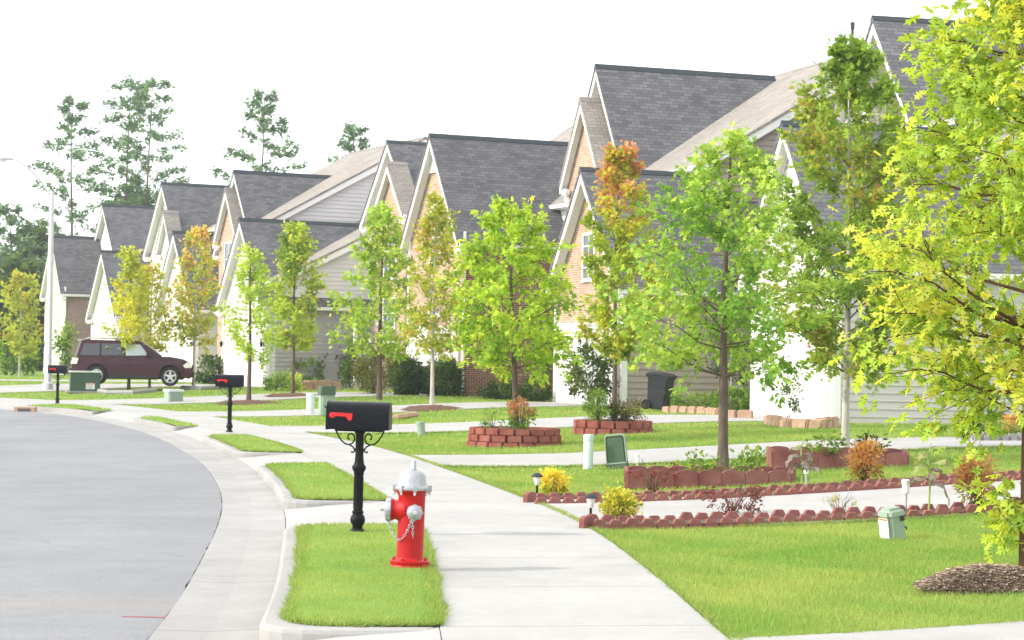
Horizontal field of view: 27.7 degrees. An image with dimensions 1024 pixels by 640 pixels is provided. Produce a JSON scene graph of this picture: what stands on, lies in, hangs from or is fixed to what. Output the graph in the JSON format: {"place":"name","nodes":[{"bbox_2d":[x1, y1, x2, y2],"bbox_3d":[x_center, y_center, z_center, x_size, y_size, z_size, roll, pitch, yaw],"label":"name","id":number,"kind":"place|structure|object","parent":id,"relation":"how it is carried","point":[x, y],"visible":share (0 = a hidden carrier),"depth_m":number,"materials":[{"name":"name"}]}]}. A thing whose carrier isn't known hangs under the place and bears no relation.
{"place":"outdoors","nodes":[
{"label":"outdoors","id":0,"kind":"place"},
{"bbox_2d":[0,410,221,639],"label":"road","id":1,"kind":"structure","parent":0,"point":[105,527],"depth_m":22.57,"materials":[{"name":"grey asphalt"}]},
{"bbox_2d":[0,400,440,639],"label":"driveway apron","id":2,"kind":"object","parent":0,"point":[343,513],"visible":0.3,"depth_m":24.54,"materials":[{"name":"concrete"}]},
{"bbox_2d":[214,374,243,431],"bbox_3d":[-6.376,1.869,46.793,0.658,1.299,0.371,1,-1,-4],"label":"mailbox","id":3,"kind":"object","parent":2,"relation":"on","point":[229,381],"visible":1,"depth_m":46.72,"materials":[{"name":"black paint"}]},
{"bbox_2d":[0,398,727,639],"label":"sidewalk","id":4,"kind":"structure","parent":0,"point":[514,567],"depth_m":17.71,"materials":[{"name":"concrete"}]},
{"bbox_2d":[0,0,995,253],"label":"sky","id":5,"kind":"structure","parent":0,"point":[407,69],"materials":[{"name":"white"}]},
{"bbox_2d":[0,379,1023,639],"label":"driveway","id":6,"kind":"structure","parent":0,"point":[878,499],"depth_m":35.59,"materials":[{"name":"concrete"}]},
{"bbox_2d":[0,155,53,389],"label":"street lamp","id":7,"kind":"object","parent":6,"relation":"on","point":[47,384],"visible":1,"depth_m":84.72,"materials":[{"name":"metal"}]},
{"bbox_2d":[0,368,1023,639],"bbox_3d":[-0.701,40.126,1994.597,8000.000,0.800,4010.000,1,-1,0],"label":"ground","id":8,"kind":"structure","parent":0,"point":[160,390],"depth_m":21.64,"materials":[{"name":"plant"}]},
{"bbox_2d":[0,333,18,374],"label":"shrub","id":9,"kind":"object","parent":8,"relation":"on","point":[5,363],"visible":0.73,"depth_m":119.64,"materials":[{"name":"green plant"}]},
{"bbox_2d":[0,247,44,370],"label":"broadleaf tree","id":10,"kind":"object","parent":8,"relation":"on","point":[12,262],"visible":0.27,"depth_m":148.81,"materials":[{"name":"green plant"}]},
{"bbox_2d":[0,268,45,376],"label":"young tree","id":11,"kind":"object","parent":8,"relation":"on","point":[26,322],"visible":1,"depth_m":111.88,"materials":[{"name":"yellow plant"}]},
{"bbox_2d":[0,201,46,367],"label":"pine tree","id":12,"kind":"object","parent":8,"relation":"on","point":[10,220],"visible":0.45,"depth_m":164.95,"materials":[{"name":"green plant"}]},
{"bbox_2d":[12,348,43,375],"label":"shrub","id":13,"kind":"object","parent":8,"relation":"on","point":[28,363],"visible":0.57,"depth_m":119.69,"materials":[{"name":"green plant"}]},
{"bbox_2d":[4,215,57,271],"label":"broadleaf tree","id":14,"kind":"object","parent":8,"relation":"on","point":[40,234],"visible":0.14,"depth_m":177.16,"materials":[{"name":"green plant"}]},
{"bbox_2d":[18,405,111,414],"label":"kerb","id":15,"kind":"structure","parent":8,"relation":"on","point":[68,410],"depth_m":64.35,"materials":[{"name":"concrete"}]},
{"bbox_2d":[30,404,109,410],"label":"verge turf","id":16,"kind":"structure","parent":15,"relation":"on","point":[60,406],"depth_m":65.12,"materials":[{"name":"plant"}]},
{"bbox_2d":[47,365,66,403],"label":"mailbox","id":17,"kind":"object","parent":16,"relation":"on","point":[57,369],"visible":0.98,"depth_m":69.98,"materials":[{"name":"black paint"}]},
{"bbox_2d":[52,318,79,375],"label":"shrub","id":18,"kind":"object","parent":8,"relation":"on","point":[63,342],"visible":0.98,"depth_m":119.84,"materials":[{"name":"green plant"}]},
{"bbox_2d":[39,235,101,374],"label":"house","id":19,"kind":"structure","parent":8,"relation":"on","point":[75,260],"depth_m":129.10,"materials":[{"name":"beige brick"}]},
{"bbox_2d":[25,95,117,248],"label":"pine tree","id":20,"kind":"object","parent":8,"relation":"on","point":[69,119],"visible":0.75,"depth_m":172.04,"materials":[{"name":"green plant"}]},
{"bbox_2d":[65,371,100,392],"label":"transformer box","id":21,"kind":"object","parent":8,"relation":"on","point":[84,381],"visible":0.97,"depth_m":82.36,"materials":[{"name":"metal"}]},
{"bbox_2d":[85,204,154,341],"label":"house","id":22,"kind":"structure","parent":8,"relation":"on","point":[121,225],"depth_m":126.53,"materials":[{"name":"beige"}]},
{"bbox_2d":[86,73,164,205],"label":"pine tree","id":23,"kind":"object","parent":8,"relation":"on","point":[137,199],"visible":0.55,"depth_m":180.01,"materials":[{"name":"green plant"}]},
{"bbox_2d":[97,388,156,393],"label":"kerb","id":24,"kind":"structure","parent":8,"relation":"on","point":[137,391],"depth_m":81.24,"materials":[{"name":"concrete"}]},
{"bbox_2d":[69,337,193,385],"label":"parked car","id":25,"kind":"object","parent":8,"relation":"on","point":[140,360],"visible":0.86,"depth_m":82.98,"materials":[{"name":"red paint"}]},
{"bbox_2d":[100,243,164,389],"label":"young tree","id":26,"kind":"object","parent":8,"relation":"on","point":[131,261],"visible":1,"depth_m":83.27,"materials":[{"name":"yellow plant"}]},
{"bbox_2d":[0,408,284,639],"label":"gutter","id":27,"kind":"object","parent":8,"relation":"on","point":[227,593],"visible":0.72,"depth_m":19.28,"materials":[{"name":"concrete"}]},
{"bbox_2d":[102,77,193,205],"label":"pine tree","id":28,"kind":"object","parent":8,"relation":"on","point":[141,96],"visible":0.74,"depth_m":176.17,"materials":[{"name":"green plant"}]},
{"bbox_2d":[116,262,183,387],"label":"young tree","id":29,"kind":"object","parent":8,"relation":"on","point":[166,329],"visible":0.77,"depth_m":84.35,"materials":[{"name":"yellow plant"}]},
{"bbox_2d":[133,417,197,430],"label":"kerb","id":30,"kind":"structure","parent":8,"relation":"on","point":[156,424],"depth_m":52.33,"materials":[{"name":"concrete"}]},
{"bbox_2d":[163,389,183,401],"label":"utility pedestal","id":31,"kind":"object","parent":8,"relation":"on","point":[173,395],"visible":1,"depth_m":73.52,"materials":[{"name":"green plastic"}]},
{"bbox_2d":[142,182,228,381],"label":"house","id":32,"kind":"structure","parent":8,"relation":"on","point":[180,210],"depth_m":108.59,"materials":[{"name":"beige"}]},
{"bbox_2d":[160,331,192,381],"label":"garage door","id":33,"kind":"structure","parent":32,"relation":"in","point":[186,353],"depth_m":103.25,"materials":[{"name":"white paint"}]},
{"bbox_2d":[171,224,223,385],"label":"young tree","id":34,"kind":"object","parent":8,"relation":"on","point":[195,234],"visible":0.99,"depth_m":85.03,"materials":[{"name":"orange plant"}]},
{"bbox_2d":[188,347,223,383],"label":"shrub","id":35,"kind":"object","parent":8,"relation":"on","point":[204,377],"visible":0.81,"depth_m":95.75,"materials":[{"name":"green plant"}]},
{"bbox_2d":[202,436,297,457],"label":"kerb","id":36,"kind":"structure","parent":8,"relation":"on","point":[232,451],"depth_m":38.50,"materials":[{"name":"concrete"}]},
{"bbox_2d":[225,435,296,451],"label":"verge turf","id":37,"kind":"structure","parent":36,"relation":"on","point":[279,446],"depth_m":40.19,"materials":[{"name":"plant"}]},
{"bbox_2d":[215,241,285,399],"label":"young tree","id":38,"kind":"object","parent":8,"relation":"on","point":[250,297],"visible":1,"depth_m":71.39,"materials":[{"name":"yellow plant"}]},
{"bbox_2d":[209,87,308,184],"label":"pine tree","id":39,"kind":"object","parent":8,"relation":"on","point":[264,123],"visible":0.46,"depth_m":159.94,"materials":[{"name":"green plant"}]},
{"bbox_2d":[259,369,289,390],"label":"shrub","id":40,"kind":"object","parent":8,"relation":"on","point":[270,384],"visible":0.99,"depth_m":81.88,"materials":[{"name":"green plant"}]},
{"bbox_2d":[265,393,315,396],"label":"mulch mound","id":41,"kind":"object","parent":8,"relation":"on","point":[286,395],"visible":0.83,"depth_m":75.28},
{"bbox_2d":[255,217,328,392],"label":"young tree","id":42,"kind":"object","parent":41,"relation":"on","point":[295,251],"visible":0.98,"depth_m":76.47,"materials":[{"name":"green plant"}]},
{"bbox_2d":[288,355,325,380],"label":"shrub","id":43,"kind":"object","parent":8,"relation":"on","point":[314,369],"visible":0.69,"depth_m":91.13,"materials":[{"name":"green plant"}]},
{"bbox_2d":[208,136,427,387],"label":"house","id":44,"kind":"structure","parent":8,"relation":"on","point":[326,204],"depth_m":94.83,"materials":[{"name":"beige"}]},
{"bbox_2d":[223,329,263,385],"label":"garage door","id":45,"kind":"structure","parent":44,"relation":"in","point":[229,353],"depth_m":93.17,"materials":[{"name":"white paint"}]},
{"bbox_2d":[257,465,381,510],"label":"kerb","id":46,"kind":"structure","parent":8,"relation":"on","point":[274,483],"depth_m":25.58,"materials":[{"name":"concrete"}]},
{"bbox_2d":[275,464,377,498],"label":"verge turf","id":47,"kind":"structure","parent":46,"relation":"on","point":[312,477],"depth_m":28.84,"materials":[{"name":"plant"}]},
{"bbox_2d":[318,386,335,414],"bbox_3d":[-5.296,2.300,59.401,0.440,0.840,0.400,1,-1,-20],"label":"utility pedestal","id":48,"kind":"object","parent":8,"relation":"on","point":[326,393],"visible":0.84,"depth_m":59.23,"materials":[{"name":"green plastic"}]},
{"bbox_2d":[259,526,433,639],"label":"kerb","id":49,"kind":"structure","parent":8,"relation":"on","point":[272,626],"depth_m":13.53,"materials":[{"name":"concrete"}]},
{"bbox_2d":[292,526,437,625],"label":"verge turf","id":50,"kind":"structure","parent":49,"relation":"on","point":[348,584],"depth_m":15.80,"materials":[{"name":"plant"}]},
{"bbox_2d":[324,400,391,531],"bbox_3d":[-1.539,1.448,20.518,0.658,1.299,0.371,1,-1,2],"label":"mailbox","id":51,"kind":"object","parent":50,"relation":"on","point":[359,418],"visible":1,"depth_m":20.43,"materials":[{"name":"black paint"}]},
{"bbox_2d":[380,460,431,568],"bbox_3d":[-0.869,1.609,17.203,0.405,0.896,0.344,0,-1,25],"label":"fire hydrant","id":52,"kind":"object","parent":50,"relation":"on","point":[406,508],"visible":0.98,"depth_m":17.10,"materials":[{"name":"red metal"}]},
{"bbox_2d":[327,115,371,162],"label":"pine tree","id":53,"kind":"object","parent":8,"relation":"on","point":[350,135],"visible":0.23,"depth_m":165.21,"materials":[{"name":"green plant"}]},
{"bbox_2d":[336,347,366,388],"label":"shrub","id":54,"kind":"object","parent":8,"relation":"on","point":[345,371],"visible":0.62,"depth_m":88.68,"materials":[{"name":"green plant"}]},
{"bbox_2d":[349,348,394,393],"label":"shrub","id":55,"kind":"object","parent":8,"relation":"on","point":[366,374],"visible":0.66,"depth_m":77.68,"materials":[{"name":"green plant"}]},
{"bbox_2d":[324,200,420,399],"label":"young tree","id":56,"kind":"object","parent":8,"relation":"on","point":[382,238],"visible":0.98,"depth_m":70.69,"materials":[{"name":"green plant"}]},
{"bbox_2d":[351,140,426,388],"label":"house","id":57,"kind":"structure","parent":8,"relation":"on","point":[395,176],"depth_m":89.83,"materials":[{"name":"grey brick"}]},
{"bbox_2d":[384,350,426,394],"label":"shrub","id":58,"kind":"object","parent":8,"relation":"on","point":[397,383],"visible":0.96,"depth_m":75.47,"materials":[{"name":"green plant"}]},
{"bbox_2d":[400,405,459,410],"bbox_3d":[-2.393,2.564,60.982,1.854,0.167,1.686,0,-1,30],"label":"mulch mound","id":59,"kind":"object","parent":8,"relation":"on","point":[426,407],"visible":0.91,"depth_m":60.54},
{"bbox_2d":[389,184,470,404],"bbox_3d":[-2.297,-0.740,63.429,2.670,6.876,2.334,0,-1,30],"label":"young tree","id":60,"kind":"object","parent":8,"relation":"on","point":[428,225],"visible":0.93,"depth_m":63.32,"materials":[{"name":"green plant"}]},
{"bbox_2d":[419,355,468,396],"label":"shrub","id":61,"kind":"object","parent":8,"relation":"on","point":[450,372],"visible":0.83,"depth_m":75.19,"materials":[{"name":"green plant"}]},
{"bbox_2d":[398,125,572,396],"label":"house","id":62,"kind":"structure","parent":8,"relation":"on","point":[465,174],"depth_m":78.34,"materials":[{"name":"grey brick"}]},
{"bbox_2d":[409,326,458,384],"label":"garage door","id":63,"kind":"structure","parent":62,"relation":"in","point":[424,358],"depth_m":79.24,"materials":[{"name":"white paint"}]},
{"bbox_2d":[473,378,518,399],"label":"shrub","id":64,"kind":"object","parent":8,"relation":"on","point":[505,392],"visible":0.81,"depth_m":70.99,"materials":[{"name":"green plant"}]},
{"bbox_2d":[466,426,561,447],"bbox_3d":[0.046,2.347,41.614,1.913,0.415,1.918,1,-1,0],"label":"block planter","id":65,"kind":"object","parent":8,"relation":"on","point":[495,436],"visible":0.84,"depth_m":40.84,"materials":[{"name":"brick"}]},
{"bbox_2d":[434,193,602,426],"bbox_3d":[0.141,-0.117,41.692,3.401,4.853,3.058,1,-1,0],"label":"maple tree","id":66,"kind":"object","parent":65,"relation":"in","point":[527,258],"visible":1,"depth_m":41.43,"materials":[{"name":"green plant"}]},
{"bbox_2d":[504,393,537,428],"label":"shrub","id":67,"kind":"object","parent":65,"relation":"in","point":[521,423],"visible":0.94,"depth_m":41.19,"materials":[{"name":"orange plant"}]},
{"bbox_2d":[518,376,552,401],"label":"shrub","id":68,"kind":"object","parent":8,"relation":"on","point":[526,390],"visible":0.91,"depth_m":67.92,"materials":[{"name":"green plant"}]},
{"bbox_2d":[535,466,572,497],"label":"shrub","id":69,"kind":"object","parent":8,"relation":"on","point":[555,479],"visible":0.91,"depth_m":26.65,"materials":[{"name":"yellow plant"}]},
{"bbox_2d":[583,434,593,469],"bbox_3d":[1.220,2.107,33.235,0.168,0.560,0.168,1,-1,0],"label":"utility marker","id":70,"kind":"object","parent":8,"relation":"on","point":[588,439],"visible":0.93,"depth_m":33.17,"materials":[{"name":"white plastic"}]},
{"bbox_2d":[563,339,619,405],"bbox_3d":[2.336,1.584,62.373,1.855,2.101,1.869,2,-1,-41],"label":"shrub","id":71,"kind":"object","parent":8,"relation":"on","point":[577,372],"visible":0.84,"depth_m":62.06,"materials":[{"name":"green plant"}]},
{"bbox_2d":[591,519,623,530],"bbox_3d":[0.999,2.189,21.856,0.359,0.186,0.055,2,0,-14],"label":"edging stone","id":72,"kind":"object","parent":8,"relation":"on","point":[614,523],"visible":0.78,"depth_m":21.84,"materials":[{"name":"red concrete"}]},
{"bbox_2d":[572,419,652,434],"bbox_3d":[2.197,2.343,45.374,1.752,0.340,1.752,1,-1,0],"label":"block planter","id":73,"kind":"object","parent":8,"relation":"on","point":[583,426],"visible":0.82,"depth_m":44.65,"materials":[{"name":"brick"}]},
{"bbox_2d":[581,387,616,420],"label":"shrub","id":74,"kind":"object","parent":73,"relation":"in","point":[597,415],"visible":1,"depth_m":45.02,"materials":[{"name":"green plant"}]},
{"bbox_2d":[572,139,668,419],"bbox_3d":[2.347,-0.825,45.453,2.072,6.281,2.272,1,-1,14],"label":"maple tree","id":75,"kind":"object","parent":73,"relation":"in","point":[616,179],"visible":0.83,"depth_m":45.33,"materials":[{"name":"green plant"}]},
{"bbox_2d":[604,396,647,424],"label":"shrub","id":76,"kind":"object","parent":73,"relation":"in","point":[625,415],"visible":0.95,"depth_m":45.03,"materials":[{"name":"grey plant"}]},
{"bbox_2d":[604,433,628,468],"bbox_3d":[1.666,2.104,33.308,0.350,0.552,0.157,-6,-6,14],"label":"utility pedestal","id":77,"kind":"object","parent":8,"relation":"on","point":[616,451],"visible":0.96,"depth_m":33.26,"materials":[{"name":"green plastic"}]},
{"bbox_2d":[597,482,643,518],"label":"shrub","id":78,"kind":"object","parent":8,"relation":"on","point":[628,503],"visible":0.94,"depth_m":22.68,"materials":[{"name":"yellow plant"}]},
{"bbox_2d":[624,518,655,530],"bbox_3d":[1.349,2.184,21.947,0.360,0.186,0.055,3,2,-16],"label":"edging stone","id":79,"kind":"object","parent":8,"relation":"on","point":[646,523],"visible":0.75,"depth_m":21.92,"materials":[{"name":"red concrete"}]},
{"bbox_2d":[626,460,681,494],"bbox_3d":[1.906,2.069,27.317,0.705,0.510,0.819,1,-1,20],"label":"shrub","id":80,"kind":"object","parent":8,"relation":"on","point":[655,485],"visible":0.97,"depth_m":27.21,"materials":[{"name":"red plant"}]},
{"bbox_2d":[641,371,677,409],"bbox_3d":[4.149,2.010,58.659,0.788,1.079,0.720,7,1,22],"label":"trash bin","id":81,"kind":"object","parent":8,"relation":"on","point":[660,384],"visible":0.91,"depth_m":58.39,"materials":[{"name":"grey plastic"}]},
{"bbox_2d":[656,518,687,529],"bbox_3d":[1.688,2.201,22.048,0.359,0.186,0.055,-1,-2,-15],"label":"edging stone","id":82,"kind":"object","parent":8,"relation":"on","point":[666,524],"visible":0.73,"depth_m":22.02,"materials":[{"name":"red concrete"}]},
{"bbox_2d":[669,389,716,407],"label":"shrub","id":83,"kind":"object","parent":8,"relation":"on","point":[678,400],"visible":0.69,"depth_m":60.02,"materials":[{"name":"green plant"}]},
{"bbox_2d":[543,22,854,406],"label":"house","id":84,"kind":"structure","parent":8,"relation":"on","point":[665,119],"depth_m":70.82,"materials":[{"name":"grey brick"}]},
{"bbox_2d":[580,232,595,282],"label":"window","id":85,"kind":"structure","parent":84,"relation":"in","point":[585,237],"depth_m":65.50,"materials":[{"name":"white paint"}]},
{"bbox_2d":[556,322,620,404],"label":"garage door","id":86,"kind":"structure","parent":84,"relation":"in","point":[561,390],"depth_m":66.26,"materials":[{"name":"white paint"}]},
{"bbox_2d":[624,466,795,488],"bbox_3d":[2.814,2.204,29.160,2.951,0.260,1.149,1,-1,-15],"label":"scalloped planter","id":87,"kind":"object","parent":8,"relation":"on","point":[730,478],"visible":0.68,"depth_m":28.62,"materials":[{"name":"red brick"}]},
{"bbox_2d":[675,449,720,471],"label":"leafy plant","id":88,"kind":"object","parent":87,"relation":"on","point":[706,463],"visible":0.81,"depth_m":28.97,"materials":[{"name":"green plant"}]},
{"bbox_2d":[713,445,767,472],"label":"leafy plant","id":89,"kind":"object","parent":87,"relation":"in","point":[753,457],"visible":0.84,"depth_m":29.08,"materials":[{"name":"green plant"}]},
{"bbox_2d":[594,120,852,466],"bbox_3d":[3.239,-0.344,31.633,3.939,5.412,3.624,1,-1,0],"label":"maple tree","id":90,"kind":"object","parent":8,"relation":"on","point":[730,311],"visible":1,"depth_m":31.16,"materials":[{"name":"green plant"}]},
{"bbox_2d":[700,263,749,401],"bbox_3d":[6.329,0.465,59.792,2.122,4.412,2.162,1,-1,0],"label":"crape myrtle","id":91,"kind":"object","parent":8,"relation":"on","point":[730,379],"visible":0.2,"depth_m":59.89,"materials":[{"name":"green plant"}]},
{"bbox_2d":[708,383,749,410],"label":"shrub","id":92,"kind":"object","parent":8,"relation":"on","point":[741,403],"visible":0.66,"depth_m":57.28,"materials":[{"name":"green plant"}]},
{"bbox_2d":[696,483,766,514],"bbox_3d":[2.520,2.046,23.669,0.804,0.431,0.802,1,-1,21],"label":"shrub","id":93,"kind":"object","parent":8,"relation":"on","point":[754,497],"visible":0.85,"depth_m":23.60,"materials":[{"name":"red plant"}]},
{"bbox_2d":[775,374,803,417],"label":"shrub","id":94,"kind":"object","parent":8,"relation":"on","point":[787,388],"visible":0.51,"depth_m":51.65,"materials":[{"name":"green plant"}]},
{"bbox_2d":[591,506,994,525],"bbox_3d":[3.504,2.118,22.779,5.687,0.204,0.502,1,-1,-15],"label":"edging","id":95,"kind":"object","parent":8,"relation":"on","point":[781,518],"visible":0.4,"depth_m":22.69,"materials":[{"name":"concrete"}]},
{"bbox_2d":[910,443,954,509],"bbox_3d":[4.693,1.770,23.279,0.476,0.781,0.421,1,-1,0],"label":"sunflower","id":96,"kind":"object","parent":95,"relation":"on","point":[931,475],"visible":0.98,"depth_m":23.24,"materials":[{"name":"green plant"}]},
{"bbox_2d":[951,447,1000,506],"bbox_3d":[5.255,1.827,23.601,0.610,0.776,0.662,1,-1,0],"label":"shrub","id":97,"kind":"object","parent":95,"relation":"on","point":[963,472],"visible":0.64,"depth_m":23.55,"materials":[{"name":"orange plant"}]},
{"bbox_2d":[785,440,821,483],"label":"sunflower","id":98,"kind":"object","parent":8,"relation":"on","point":[805,466],"visible":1,"depth_m":27.36,"materials":[{"name":"beige plant"}]},
{"bbox_2d":[745,29,928,447],"bbox_3d":[5.526,-1.309,34.991,3.189,7.228,3.330,1,-1,0],"label":"maple tree","id":99,"kind":"object","parent":8,"relation":"on","point":[852,66],"visible":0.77,"depth_m":34.72,"materials":[{"name":"green plant"}]},
{"bbox_2d":[766,446,908,468],"bbox_3d":[5.080,2.150,32.403,2.183,0.280,1.569,1,-1,5],"label":"scalloped planter","id":100,"kind":"object","parent":8,"relation":"on","point":[777,456],"visible":0.7,"depth_m":31.66,"materials":[{"name":"red brick"}]},
{"bbox_2d":[805,419,851,462],"bbox_3d":[4.830,1.888,31.829,0.728,0.728,0.816,1,-1,0],"label":"leafy plant","id":101,"kind":"object","parent":100,"relation":"in","point":[820,446],"visible":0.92,"depth_m":31.86,"materials":[{"name":"green plant"}]},
{"bbox_2d":[839,436,889,480],"bbox_3d":[4.870,1.929,28.601,0.676,0.715,0.694,0,-1,31],"label":"shrub","id":102,"kind":"object","parent":8,"relation":"on","point":[863,461],"visible":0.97,"depth_m":28.51,"materials":[{"name":"orange plant"}]},
{"bbox_2d":[738,15,1023,424],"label":"house","id":103,"kind":"structure","parent":8,"relation":"on","point":[823,398],"depth_m":51.45,"materials":[{"name":"beige"}]},
{"bbox_2d":[753,320,829,418],"bbox_3d":[7.005,1.246,52.254,0.160,2.540,5.250,1,-1,-13],"label":"garage door","id":104,"kind":"structure","parent":103,"relation":"in","point":[822,388],"depth_m":51.78,"materials":[{"name":"white paint"}]},
{"bbox_2d":[878,506,906,539],"bbox_3d":[3.763,2.006,20.544,0.245,0.320,0.220,-9,6,-28],"label":"utility pedestal","id":105,"kind":"object","parent":8,"relation":"on","point":[891,522],"visible":1,"depth_m":20.46,"materials":[{"name":"green plastic"}]},
{"bbox_2d":[910,562,1023,594],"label":"mulch mound","id":106,"kind":"object","parent":8,"relation":"on","point":[986,577],"visible":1,"depth_m":15.89,"materials":[{"name":"wood"}]},
{"bbox_2d":[818,0,1023,566],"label":"oak tree","id":107,"kind":"object","parent":106,"relation":"on","point":[930,323],"visible":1,"depth_m":17.52,"materials":[{"name":"green plant"}]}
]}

